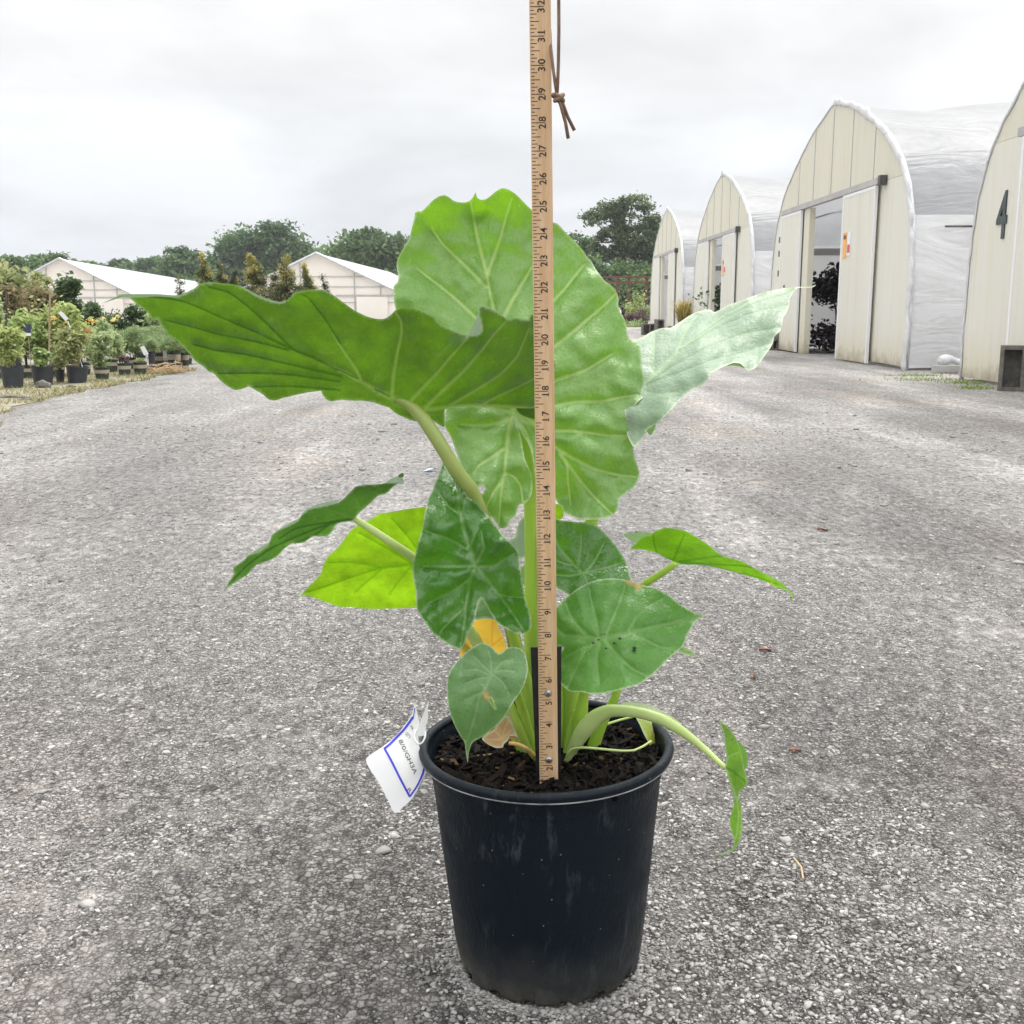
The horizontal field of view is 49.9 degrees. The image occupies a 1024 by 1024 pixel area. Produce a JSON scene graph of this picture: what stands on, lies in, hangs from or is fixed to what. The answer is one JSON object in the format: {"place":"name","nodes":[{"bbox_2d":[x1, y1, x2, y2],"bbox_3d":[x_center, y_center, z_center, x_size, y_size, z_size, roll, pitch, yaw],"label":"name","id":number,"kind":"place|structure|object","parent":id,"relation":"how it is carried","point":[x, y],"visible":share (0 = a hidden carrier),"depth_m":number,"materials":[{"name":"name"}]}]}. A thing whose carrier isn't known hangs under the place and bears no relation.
{"place":"outdoors","nodes":[
{"label":"outdoors","id":0,"kind":"place"},
{"bbox_2d":[0,308,1023,1023],"bbox_3d":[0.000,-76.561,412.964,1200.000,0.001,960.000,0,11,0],"label":"ground","id":1,"kind":"structure","parent":0,"point":[324,876],"depth_m":2.20,"materials":[{"name":"grey gravel"}]},
{"bbox_2d":[0,253,46,274],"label":"tree","id":2,"kind":"object","parent":1,"relation":"on","point":[19,261],"visible":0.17,"depth_m":116.24,"materials":[{"name":"green plant"}]},
{"bbox_2d":[0,258,54,297],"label":"potted plant","id":3,"kind":"object","parent":1,"relation":"on","point":[9,277],"visible":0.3,"depth_m":18.56,"materials":[{"name":"green plant"}]},
{"bbox_2d":[28,269,53,296],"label":"potted plant","id":4,"kind":"object","parent":1,"relation":"on","point":[38,277],"visible":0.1,"depth_m":19.53,"materials":[{"name":"green plant"}]},
{"bbox_2d":[24,250,85,265],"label":"tree","id":5,"kind":"object","parent":1,"relation":"on","point":[50,257],"visible":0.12,"depth_m":121.56,"materials":[{"name":"green plant"}]},
{"bbox_2d":[52,271,86,363],"bbox_3d":[-5.866,-2.584,14.607,0.529,1.221,0.421,8,13,36],"label":"potted plant","id":6,"kind":"object","parent":1,"relation":"on","point":[69,288],"visible":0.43,"depth_m":14.49,"materials":[{"name":"green plant"}]},
{"bbox_2d":[82,260,102,265],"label":"tree","id":7,"kind":"object","parent":1,"relation":"on","point":[91,262],"visible":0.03,"depth_m":126.05,"materials":[{"name":"green plant"}]},
{"bbox_2d":[81,299,106,360],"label":"potted plant","id":8,"kind":"object","parent":1,"relation":"on","point":[94,309],"visible":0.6,"depth_m":15.35,"materials":[{"name":"green plant"}]},
{"bbox_2d":[0,362,197,425],"bbox_3d":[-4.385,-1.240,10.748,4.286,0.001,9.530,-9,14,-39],"label":"verge","id":9,"kind":"structure","parent":1,"relation":"on","point":[7,406],"depth_m":10.55,"materials":[{"name":"beige plant"}]},
{"bbox_2d":[0,292,8,377],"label":"potted plant","id":10,"kind":"object","parent":9,"relation":"on","point":[2,315],"visible":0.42,"depth_m":11.65,"materials":[{"name":"green plant"}]},
{"bbox_2d":[4,291,7,366],"bbox_3d":[-5.337,-1.925,11.601,0.102,0.798,0.021,0,11,0],"label":"plant stake","id":11,"kind":"object","parent":9,"relation":"on","point":[6,301],"visible":0.45,"depth_m":11.55,"materials":[{"name":"brown wood"}]},
{"bbox_2d":[0,395,25,397],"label":"stone","id":12,"kind":"object","parent":9,"relation":"on","point":[10,396],"visible":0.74,"depth_m":9.23,"materials":[{"name":"concrete"}]},
{"bbox_2d":[0,319,25,387],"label":"potted plant","id":13,"kind":"object","parent":9,"relation":"on","point":[10,352],"visible":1,"depth_m":10.30,"materials":[{"name":"green plant"}]},
{"bbox_2d":[0,284,40,365],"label":"potted plant","id":14,"kind":"object","parent":9,"relation":"on","point":[13,306],"visible":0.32,"depth_m":13.88,"materials":[{"name":"green plant"}]},
{"bbox_2d":[24,324,31,372],"bbox_3d":[-4.874,-1.652,11.104,0.063,0.486,0.012,0,11,0],"label":"plant sign","id":15,"kind":"object","parent":9,"relation":"on","point":[27,328],"visible":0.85,"depth_m":11.07,"materials":[{"name":"blue plastic"}]},
{"bbox_2d":[4,307,52,377],"bbox_3d":[-5.216,-1.816,11.794,0.560,0.746,0.573,-8,13,-37],"label":"potted plant","id":16,"kind":"object","parent":9,"relation":"on","point":[36,336],"visible":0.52,"depth_m":11.69,"materials":[{"name":"green plant"}]},
{"bbox_2d":[18,279,62,364],"bbox_3d":[-6.184,-2.477,14.345,0.724,1.107,0.762,0,11,0],"label":"potted plant","id":17,"kind":"object","parent":9,"relation":"on","point":[41,294],"visible":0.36,"depth_m":14.29,"materials":[{"name":"green plant"}]},
{"bbox_2d":[30,346,53,384],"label":"potted plant","id":18,"kind":"object","parent":9,"relation":"on","point":[41,370],"visible":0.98,"depth_m":10.72,"materials":[{"name":"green plant"}]},
{"bbox_2d":[35,380,51,387],"bbox_3d":[-4.434,-1.201,10.405,0.149,0.100,0.112,0,11,0],"label":"stone","id":19,"kind":"object","parent":9,"relation":"on","point":[41,384],"visible":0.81,"depth_m":10.38,"materials":[{"name":"stone"}]},
{"bbox_2d":[48,294,50,359],"bbox_3d":[-4.876,-1.948,11.597,0.084,0.688,0.017,0,11,0],"label":"plant stake","id":20,"kind":"object","parent":9,"relation":"on","point":[49,324],"visible":1,"depth_m":11.58,"materials":[{"name":"brown wood"}]},
{"bbox_2d":[49,341,68,381],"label":"potted plant","id":21,"kind":"object","parent":9,"relation":"on","point":[59,364],"visible":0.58,"depth_m":11.10,"materials":[{"name":"green plant"}]},
{"bbox_2d":[29,295,93,376],"bbox_3d":[-4.931,-1.916,11.971,0.740,0.877,0.595,-3,11,-18],"label":"potted plant","id":22,"kind":"object","parent":9,"relation":"on","point":[58,321],"visible":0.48,"depth_m":11.90,"materials":[{"name":"green plant"}]},
{"bbox_2d":[50,326,91,382],"bbox_3d":[-4.394,-1.572,11.011,0.394,0.566,0.372,0,11,0],"label":"potted plant","id":23,"kind":"object","parent":9,"relation":"on","point":[70,343],"visible":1,"depth_m":10.95,"materials":[{"name":"green plant"}]},
{"bbox_2d":[58,312,82,366],"bbox_3d":[-4.425,-1.728,11.027,0.206,0.559,0.018,0,11,0],"label":"tag stake","id":24,"kind":"object","parent":23,"relation":"in","point":[63,316],"visible":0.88,"depth_m":10.98,"materials":[{"name":"white plastic"}]},
{"bbox_2d":[75,319,98,374],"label":"potted plant","id":25,"kind":"object","parent":9,"relation":"on","point":[86,328],"visible":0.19,"depth_m":12.28,"materials":[{"name":"green plant"}]},
{"bbox_2d":[84,329,118,379],"bbox_3d":[-4.321,-1.670,11.573,0.364,0.540,0.349,0,11,0],"label":"potted plant","id":26,"kind":"object","parent":9,"relation":"on","point":[100,346],"visible":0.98,"depth_m":11.53,"materials":[{"name":"green plant"}]},
{"bbox_2d":[90,314,130,371],"bbox_3d":[-4.730,-1.978,12.870,0.456,0.668,0.435,0,11,0],"label":"potted plant","id":27,"kind":"object","parent":9,"relation":"on","point":[117,352],"visible":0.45,"depth_m":12.86,"materials":[{"name":"green plant"}]},
{"bbox_2d":[115,355,131,374],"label":"potted plant","id":28,"kind":"object","parent":9,"relation":"on","point":[124,368],"visible":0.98,"depth_m":12.22,"materials":[{"name":"green plant"}]},
{"bbox_2d":[132,357,146,373],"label":"potted plant","id":29,"kind":"object","parent":9,"relation":"on","point":[140,365],"visible":1,"depth_m":12.39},
{"bbox_2d":[140,346,147,361],"bbox_3d":[-4.155,-1.788,12.441,0.091,0.182,0.010,0,11,0],"label":"plant tag","id":30,"kind":"object","parent":29,"relation":"on","point":[144,350],"visible":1,"depth_m":12.43,"materials":[{"name":"white plastic"}]},
{"bbox_2d":[116,323,164,368],"bbox_3d":[-4.652,-2.047,13.514,0.775,0.567,0.772,0,11,0],"label":"potted plant","id":31,"kind":"object","parent":9,"relation":"on","point":[131,338],"visible":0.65,"depth_m":13.40,"materials":[{"name":"green plant"}]},
{"bbox_2d":[138,337,164,369],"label":"potted plant","id":32,"kind":"object","parent":9,"relation":"on","point":[149,344],"visible":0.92,"depth_m":12.86,"materials":[{"name":"green plant"}]},
{"bbox_2d":[131,360,196,372],"bbox_3d":[-3.948,-1.649,12.530,0.732,0.151,0.361,0,11,0],"label":"straw heap","id":33,"kind":"object","parent":9,"relation":"on","point":[171,369],"visible":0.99,"depth_m":12.52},
{"bbox_2d":[147,334,180,367],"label":"potted plant","id":34,"kind":"object","parent":9,"relation":"on","point":[159,358],"visible":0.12,"depth_m":13.58,"materials":[{"name":"green plant"}]},
{"bbox_2d":[163,350,166,359],"bbox_3d":[-4.263,-1.929,13.534,0.060,0.125,0.005,0,11,0],"label":"plant label","id":35,"kind":"object","parent":34,"relation":"attached to","point":[164,355],"visible":0.64,"depth_m":13.53,"materials":[{"name":"white plastic"}]},
{"bbox_2d":[156,333,181,366],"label":"potted plant","id":36,"kind":"object","parent":9,"relation":"on","point":[170,351],"visible":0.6,"depth_m":13.34,"materials":[{"name":"green plant"}]},
{"bbox_2d":[170,338,183,367],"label":"potted plant","id":37,"kind":"object","parent":9,"relation":"on","point":[174,342],"visible":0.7,"depth_m":13.28,"materials":[{"name":"green plant"}]},
{"bbox_2d":[26,257,199,317],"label":"pitched greenhouse","id":38,"kind":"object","parent":1,"relation":"on","point":[101,285],"visible":0.44,"depth_m":68.77,"materials":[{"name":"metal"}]},
{"bbox_2d":[96,299,123,317],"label":"door","id":39,"kind":"structure","parent":38,"relation":"in","point":[118,304],"depth_m":68.71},
{"bbox_2d":[103,308,132,357],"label":"potted plant","id":40,"kind":"object","parent":1,"relation":"on","point":[119,323],"visible":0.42,"depth_m":16.26,"materials":[{"name":"green plant"}]},
{"bbox_2d":[99,258,142,271],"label":"tree","id":41,"kind":"object","parent":1,"relation":"on","point":[123,263],"visible":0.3,"depth_m":184.66,"materials":[{"name":"green plant"}]},
{"bbox_2d":[118,304,148,356],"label":"potted plant","id":42,"kind":"object","parent":1,"relation":"on","point":[133,312],"visible":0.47,"depth_m":16.37,"materials":[{"name":"green plant"}]},
{"bbox_2d":[132,256,163,273],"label":"tree","id":43,"kind":"object","parent":1,"relation":"on","point":[144,264],"visible":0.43,"depth_m":183.68,"materials":[{"name":"green plant"}]},
{"bbox_2d":[137,310,160,354],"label":"potted plant","id":44,"kind":"object","parent":1,"relation":"on","point":[151,320],"visible":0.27,"depth_m":16.23,"materials":[{"name":"green plant"}]},
{"bbox_2d":[136,321,168,364],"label":"potted plant","id":45,"kind":"object","parent":1,"relation":"on","point":[156,329],"visible":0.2,"depth_m":14.05,"materials":[{"name":"green plant"}]},
{"bbox_2d":[174,270,185,294],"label":"cypress","id":46,"kind":"object","parent":1,"relation":"on","point":[180,292],"visible":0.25,"depth_m":27.41,"materials":[{"name":"green plant"}]},
{"bbox_2d":[132,245,230,282],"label":"tree","id":47,"kind":"object","parent":1,"relation":"on","point":[185,261],"visible":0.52,"depth_m":139.95,"materials":[{"name":"green plant"}]},
{"bbox_2d":[179,346,188,368],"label":"potted plant","id":48,"kind":"object","parent":1,"relation":"on","point":[184,353],"visible":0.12,"depth_m":13.49,"materials":[{"name":"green plant"}]},
{"bbox_2d":[195,250,218,284],"bbox_3d":[-8.562,-6.081,30.465,1.466,2.267,1.258,-3,11,-14],"label":"cypress","id":49,"kind":"object","parent":1,"relation":"on","point":[204,273],"visible":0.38,"depth_m":30.22,"materials":[{"name":"green plant"}]},
{"bbox_2d":[214,262,230,283],"bbox_3d":[-8.299,-6.136,31.494,1.037,1.994,1.056,-7,13,-33],"label":"cypress","id":50,"kind":"object","parent":1,"relation":"on","point":[221,277],"visible":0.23,"depth_m":31.27,"materials":[{"name":"green plant"}]},
{"bbox_2d":[226,269,242,286],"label":"cypress","id":51,"kind":"object","parent":1,"relation":"on","point":[234,274],"visible":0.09,"depth_m":33.19,"materials":[{"name":"green plant"}]},
{"bbox_2d":[234,253,277,300],"bbox_3d":[-6.766,-5.854,29.455,2.537,2.192,1.645,0,11,0],"label":"cypress","id":52,"kind":"object","parent":1,"relation":"on","point":[255,279],"visible":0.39,"depth_m":29.25,"materials":[{"name":"green plant"}]},
{"bbox_2d":[197,218,321,285],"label":"tree","id":53,"kind":"object","parent":1,"relation":"on","point":[269,244],"visible":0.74,"depth_m":144.55,"materials":[{"name":"green plant"}]},
{"bbox_2d":[260,268,282,298],"bbox_3d":[-6.962,-6.236,32.363,1.677,1.872,1.390,0,11,0],"label":"cypress","id":54,"kind":"object","parent":1,"relation":"on","point":[273,278],"visible":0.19,"depth_m":32.26,"materials":[{"name":"green plant"}]},
{"bbox_2d":[264,253,305,301],"bbox_3d":[-5.955,-5.846,29.435,1.877,2.181,1.336,0,11,0],"label":"cypress","id":55,"kind":"object","parent":1,"relation":"on","point":[287,281],"visible":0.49,"depth_m":29.28,"materials":[{"name":"green plant"}]},
{"bbox_2d":[295,261,319,290],"bbox_3d":[-5.639,-5.940,30.468,1.406,1.987,1.186,10,14,42],"label":"cypress","id":56,"kind":"object","parent":1,"relation":"on","point":[307,281],"visible":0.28,"depth_m":30.28,"materials":[{"name":"green plant"}]},
{"bbox_2d":[246,252,397,318],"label":"pitched greenhouse","id":57,"kind":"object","parent":1,"relation":"on","point":[367,291],"visible":0.35,"depth_m":60.77,"materials":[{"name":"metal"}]},
{"bbox_2d":[356,297,387,318],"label":"door","id":58,"kind":"structure","parent":57,"relation":"in","point":[373,307],"depth_m":60.86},
{"bbox_2d":[318,273,331,292],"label":"cypress","id":59,"kind":"object","parent":1,"relation":"on","point":[325,286],"visible":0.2,"depth_m":29.34,"materials":[{"name":"green plant"}]},
{"bbox_2d":[316,225,409,275],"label":"tree","id":60,"kind":"object","parent":1,"relation":"on","point":[374,248],"visible":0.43,"depth_m":125.05,"materials":[{"name":"green plant"}]},
{"bbox_2d":[104,188,814,1005],"bbox_3d":[-0.009,0.093,1.233,0.758,0.891,0.294,-1,11,-6],"label":"potted elephant ear","id":61,"kind":"object","parent":1,"relation":"on","point":[548,880],"visible":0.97,"depth_m":1.19},
{"bbox_2d":[366,701,428,812],"bbox_3d":[-0.123,0.277,1.247,0.074,0.113,0.043,-6,12,-29],"label":"price tag","id":62,"kind":"object","parent":61,"relation":"hanging from","point":[396,768],"visible":0.96,"depth_m":1.24,"materials":[{"name":"white paper"}]},
{"bbox_2d":[529,0,561,783],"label":"yardstick","id":63,"kind":"object","parent":61,"relation":"in","point":[546,667],"visible":1,"depth_m":1.10,"materials":[{"name":"brown wood"}]},
{"bbox_2d":[549,0,575,138],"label":"leather cord","id":64,"kind":"object","parent":63,"relation":"hanging from","point":[557,97],"visible":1,"depth_m":1.01,"materials":[{"name":"brown leather"}]},
{"bbox_2d":[566,230,608,265],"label":"tree","id":65,"kind":"object","parent":1,"relation":"on","point":[583,244],"visible":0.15,"depth_m":96.75,"materials":[{"name":"green plant"}]},
{"bbox_2d":[587,252,651,315],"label":"hedge","id":66,"kind":"object","parent":1,"relation":"on","point":[622,268],"visible":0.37,"depth_m":87.47,"materials":[{"name":"green plant"}]},
{"bbox_2d":[577,190,661,313],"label":"tree","id":67,"kind":"object","parent":1,"relation":"on","point":[622,247],"visible":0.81,"depth_m":91.62,"materials":[{"name":"green plant"}]},
{"bbox_2d":[601,276,649,323],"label":"pipe frame","id":68,"kind":"object","parent":1,"relation":"on","point":[628,281],"visible":0.44,"depth_m":44.03,"materials":[{"name":"metal"}]},
{"bbox_2d":[622,311,636,321],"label":"shrub","id":69,"kind":"object","parent":1,"relation":"on","point":[628,317],"visible":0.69,"depth_m":41.56,"materials":[{"name":"purple plant"}]},
{"bbox_2d":[623,288,649,322],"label":"shrub","id":70,"kind":"object","parent":1,"relation":"on","point":[630,308],"visible":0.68,"depth_m":42.72,"materials":[{"name":"green plant"}]},
{"bbox_2d":[627,318,646,326],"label":"shrub","id":71,"kind":"object","parent":1,"relation":"on","point":[634,324],"visible":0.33,"depth_m":40.41,"materials":[{"name":"green plant"}]},
{"bbox_2d":[632,307,649,322],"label":"shrub","id":72,"kind":"object","parent":1,"relation":"on","point":[639,314],"visible":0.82,"depth_m":41.32,"materials":[{"name":"purple plant"}]},
{"bbox_2d":[634,303,649,323],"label":"shrub","id":73,"kind":"object","parent":1,"relation":"on","point":[647,308],"visible":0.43,"depth_m":42.25,"materials":[{"name":"green plant"}]},
{"bbox_2d":[650,207,703,327],"bbox_3d":[14.710,-7.465,33.872,20.120,3.748,7.344,0,11,0],"label":"hoop greenhouse","id":74,"kind":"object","parent":1,"relation":"on","point":[672,272],"visible":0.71,"depth_m":32.45,"materials":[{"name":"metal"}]},
{"bbox_2d":[653,257,659,323],"bbox_3d":[4.687,-7.084,35.706,0.038,2.273,1.200,0,11,0],"label":"door","id":75,"kind":"structure","parent":74,"relation":"in","point":[657,260],"depth_m":35.59,"materials":[{"name":"white plastic"}]},
{"bbox_2d":[666,252,674,327],"bbox_3d":[4.687,-6.477,32.463,0.038,2.273,1.200,0,11,0],"label":"door","id":76,"kind":"structure","parent":74,"relation":"in","point":[671,257],"depth_m":32.44,"materials":[{"name":"white plastic"}]},
{"bbox_2d":[670,298,692,325],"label":"grass clump","id":77,"kind":"object","parent":1,"relation":"on","point":[683,312],"visible":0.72,"depth_m":28.96,"materials":[{"name":"yellow plant"}]},
{"bbox_2d":[679,282,720,311],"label":"shrub","id":78,"kind":"object","parent":1,"relation":"on","point":[717,296],"visible":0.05,"depth_m":26.73,"materials":[{"name":"green plant"}]},
{"bbox_2d":[692,170,790,313],"bbox_3d":[14.710,-5.831,25.034,20.120,3.773,7.318,0,11,0],"label":"hoop greenhouse","id":79,"kind":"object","parent":1,"relation":"on","point":[735,246],"visible":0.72,"depth_m":23.38,"materials":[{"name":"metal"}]},
{"bbox_2d":[697,241,708,311],"bbox_3d":[4.687,-5.460,27.032,0.038,2.273,1.250,0,11,0],"label":"door","id":80,"kind":"structure","parent":79,"relation":"in","point":[703,267],"depth_m":26.86,"materials":[{"name":"white plastic"}]},
{"bbox_2d":[720,232,735,308],"bbox_3d":[4.684,-4.880,23.936,0.045,2.273,1.350,0,11,0],"label":"door","id":81,"kind":"structure","parent":79,"relation":"in","point":[729,240],"depth_m":23.75,"materials":[{"name":"white plastic"}]},
{"bbox_2d":[759,647,770,650],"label":"dead leaf","id":82,"kind":"object","parent":1,"relation":"on","point":[764,648],"visible":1,"depth_m":2.47,"materials":[{"name":"brown plant"}]},
{"bbox_2d":[769,339,780,349],"bbox_3d":[4.552,-2.951,19.389,0.400,0.190,0.200,-2,11,-11],"label":"concrete block","id":83,"kind":"object","parent":1,"relation":"on","point":[773,346],"depth_m":19.31,"materials":[{"name":"grey concrete"}]},
{"bbox_2d":[789,747,800,750],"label":"dead leaf","id":84,"kind":"object","parent":1,"relation":"on","point":[793,748],"visible":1,"depth_m":1.92,"materials":[{"name":"brown plant"}]},
{"bbox_2d":[793,857,803,879],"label":"twig","id":85,"kind":"object","parent":1,"relation":"on","point":[798,863],"visible":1,"depth_m":1.51,"materials":[{"name":"wood"}]},
{"bbox_2d":[783,261,839,317],"bbox_3d":[5.606,-3.495,18.592,1.936,1.558,1.286,0,11,0],"label":"purple tree","id":86,"kind":"object","parent":1,"relation":"on","point":[824,288],"visible":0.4,"depth_m":18.41,"materials":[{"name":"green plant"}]},
{"bbox_2d":[809,314,836,350],"bbox_3d":[5.683,-2.968,18.401,1.606,0.749,1.482,9,14,40],"label":"purple tree","id":87,"kind":"object","parent":1,"relation":"on","point":[822,331],"visible":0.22,"depth_m":18.30,"materials":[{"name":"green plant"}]},
{"bbox_2d":[812,334,835,353],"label":"shrub","id":88,"kind":"object","parent":1,"relation":"on","point":[828,341],"visible":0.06,"depth_m":17.92,"materials":[{"name":"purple plant"}]},
{"bbox_2d":[824,262,836,285],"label":"purple tree","id":89,"kind":"object","parent":1,"relation":"on","point":[828,272],"visible":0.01,"depth_m":18.68,"materials":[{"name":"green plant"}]},
{"bbox_2d":[770,97,1011,370],"bbox_3d":[14.710,-4.204,16.442,20.120,3.762,7.311,0,11,0],"label":"hoop greenhouse","id":90,"kind":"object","parent":1,"relation":"on","point":[879,204],"visible":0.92,"depth_m":14.28,"materials":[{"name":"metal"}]},
{"bbox_2d":[776,210,802,351],"bbox_3d":[4.687,-3.885,18.623,0.038,2.273,1.320,0,11,0],"label":"door","id":91,"kind":"structure","parent":90,"relation":"in","point":[792,223],"depth_m":18.47,"materials":[{"name":"white plastic"}]},
{"bbox_2d":[835,185,878,362],"bbox_3d":[4.684,-3.210,15.021,0.045,2.273,1.410,0,11,0],"label":"door","id":92,"kind":"structure","parent":90,"relation":"in","point":[859,211],"depth_m":14.93,"materials":[{"name":"white plastic"}]},
{"bbox_2d":[884,373,995,390],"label":"weeds","id":93,"kind":"object","parent":1,"relation":"on","point":[965,383],"visible":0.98,"depth_m":11.24,"materials":[{"name":"green plant"}]},
{"bbox_2d":[931,365,959,371],"bbox_3d":[5.200,-1.651,12.662,0.700,0.070,0.080,1,11,6],"label":"timber scrap","id":94,"kind":"object","parent":1,"relation":"on","point":[945,368],"visible":0.36,"depth_m":12.65,"materials":[{"name":"grey wood"}]},
{"bbox_2d":[937,354,959,364],"bbox_3d":[5.497,-1.757,12.847,1.044,0.165,0.198,0,11,0],"label":"film bundle","id":95,"kind":"object","parent":94,"relation":"on","point":[946,359],"visible":0.27,"depth_m":12.84,"materials":[{"name":"white plastic"}]},
{"bbox_2d":[959,81,1023,381],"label":"hoop greenhouse","id":96,"kind":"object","parent":1,"relation":"on","point":[993,319],"visible":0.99,"depth_m":10.75,"materials":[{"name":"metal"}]},
{"bbox_2d":[1005,136,1023,344],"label":"door","id":97,"kind":"structure","parent":96,"relation":"in","point":[1015,321],"depth_m":10.15,"materials":[{"name":"white plastic"}]},
{"bbox_2d":[997,345,1023,391],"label":"concrete block","id":98,"kind":"object","parent":1,"relation":"on","point":[1011,371],"depth_m":10.06,"materials":[{"name":"grey concrete"}]},
{"bbox_2d":[0,0,1023,306],"label":"sky","id":99,"kind":"structure","parent":0,"point":[129,129],"materials":[{"name":"white"}]},
{"bbox_2d":[641,324,653,334],"bbox_3d":[3.667,-4.885,29.417,0.400,0.300,0.200,-1,11,-6],"label":"concrete block","id":100,"kind":"object","parent":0,"point":[646,329],"depth_m":29.43,"materials":[{"name":"grey concrete"}]},
{"bbox_2d":[654,319,663,329],"bbox_3d":[3.868,-4.851,28.907,0.200,0.420,0.200,-3,11,-17],"label":"concrete block","id":101,"kind":"object","parent":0,"point":[658,323],"depth_m":28.85,"materials":[{"name":"grey concrete"}]}
]}

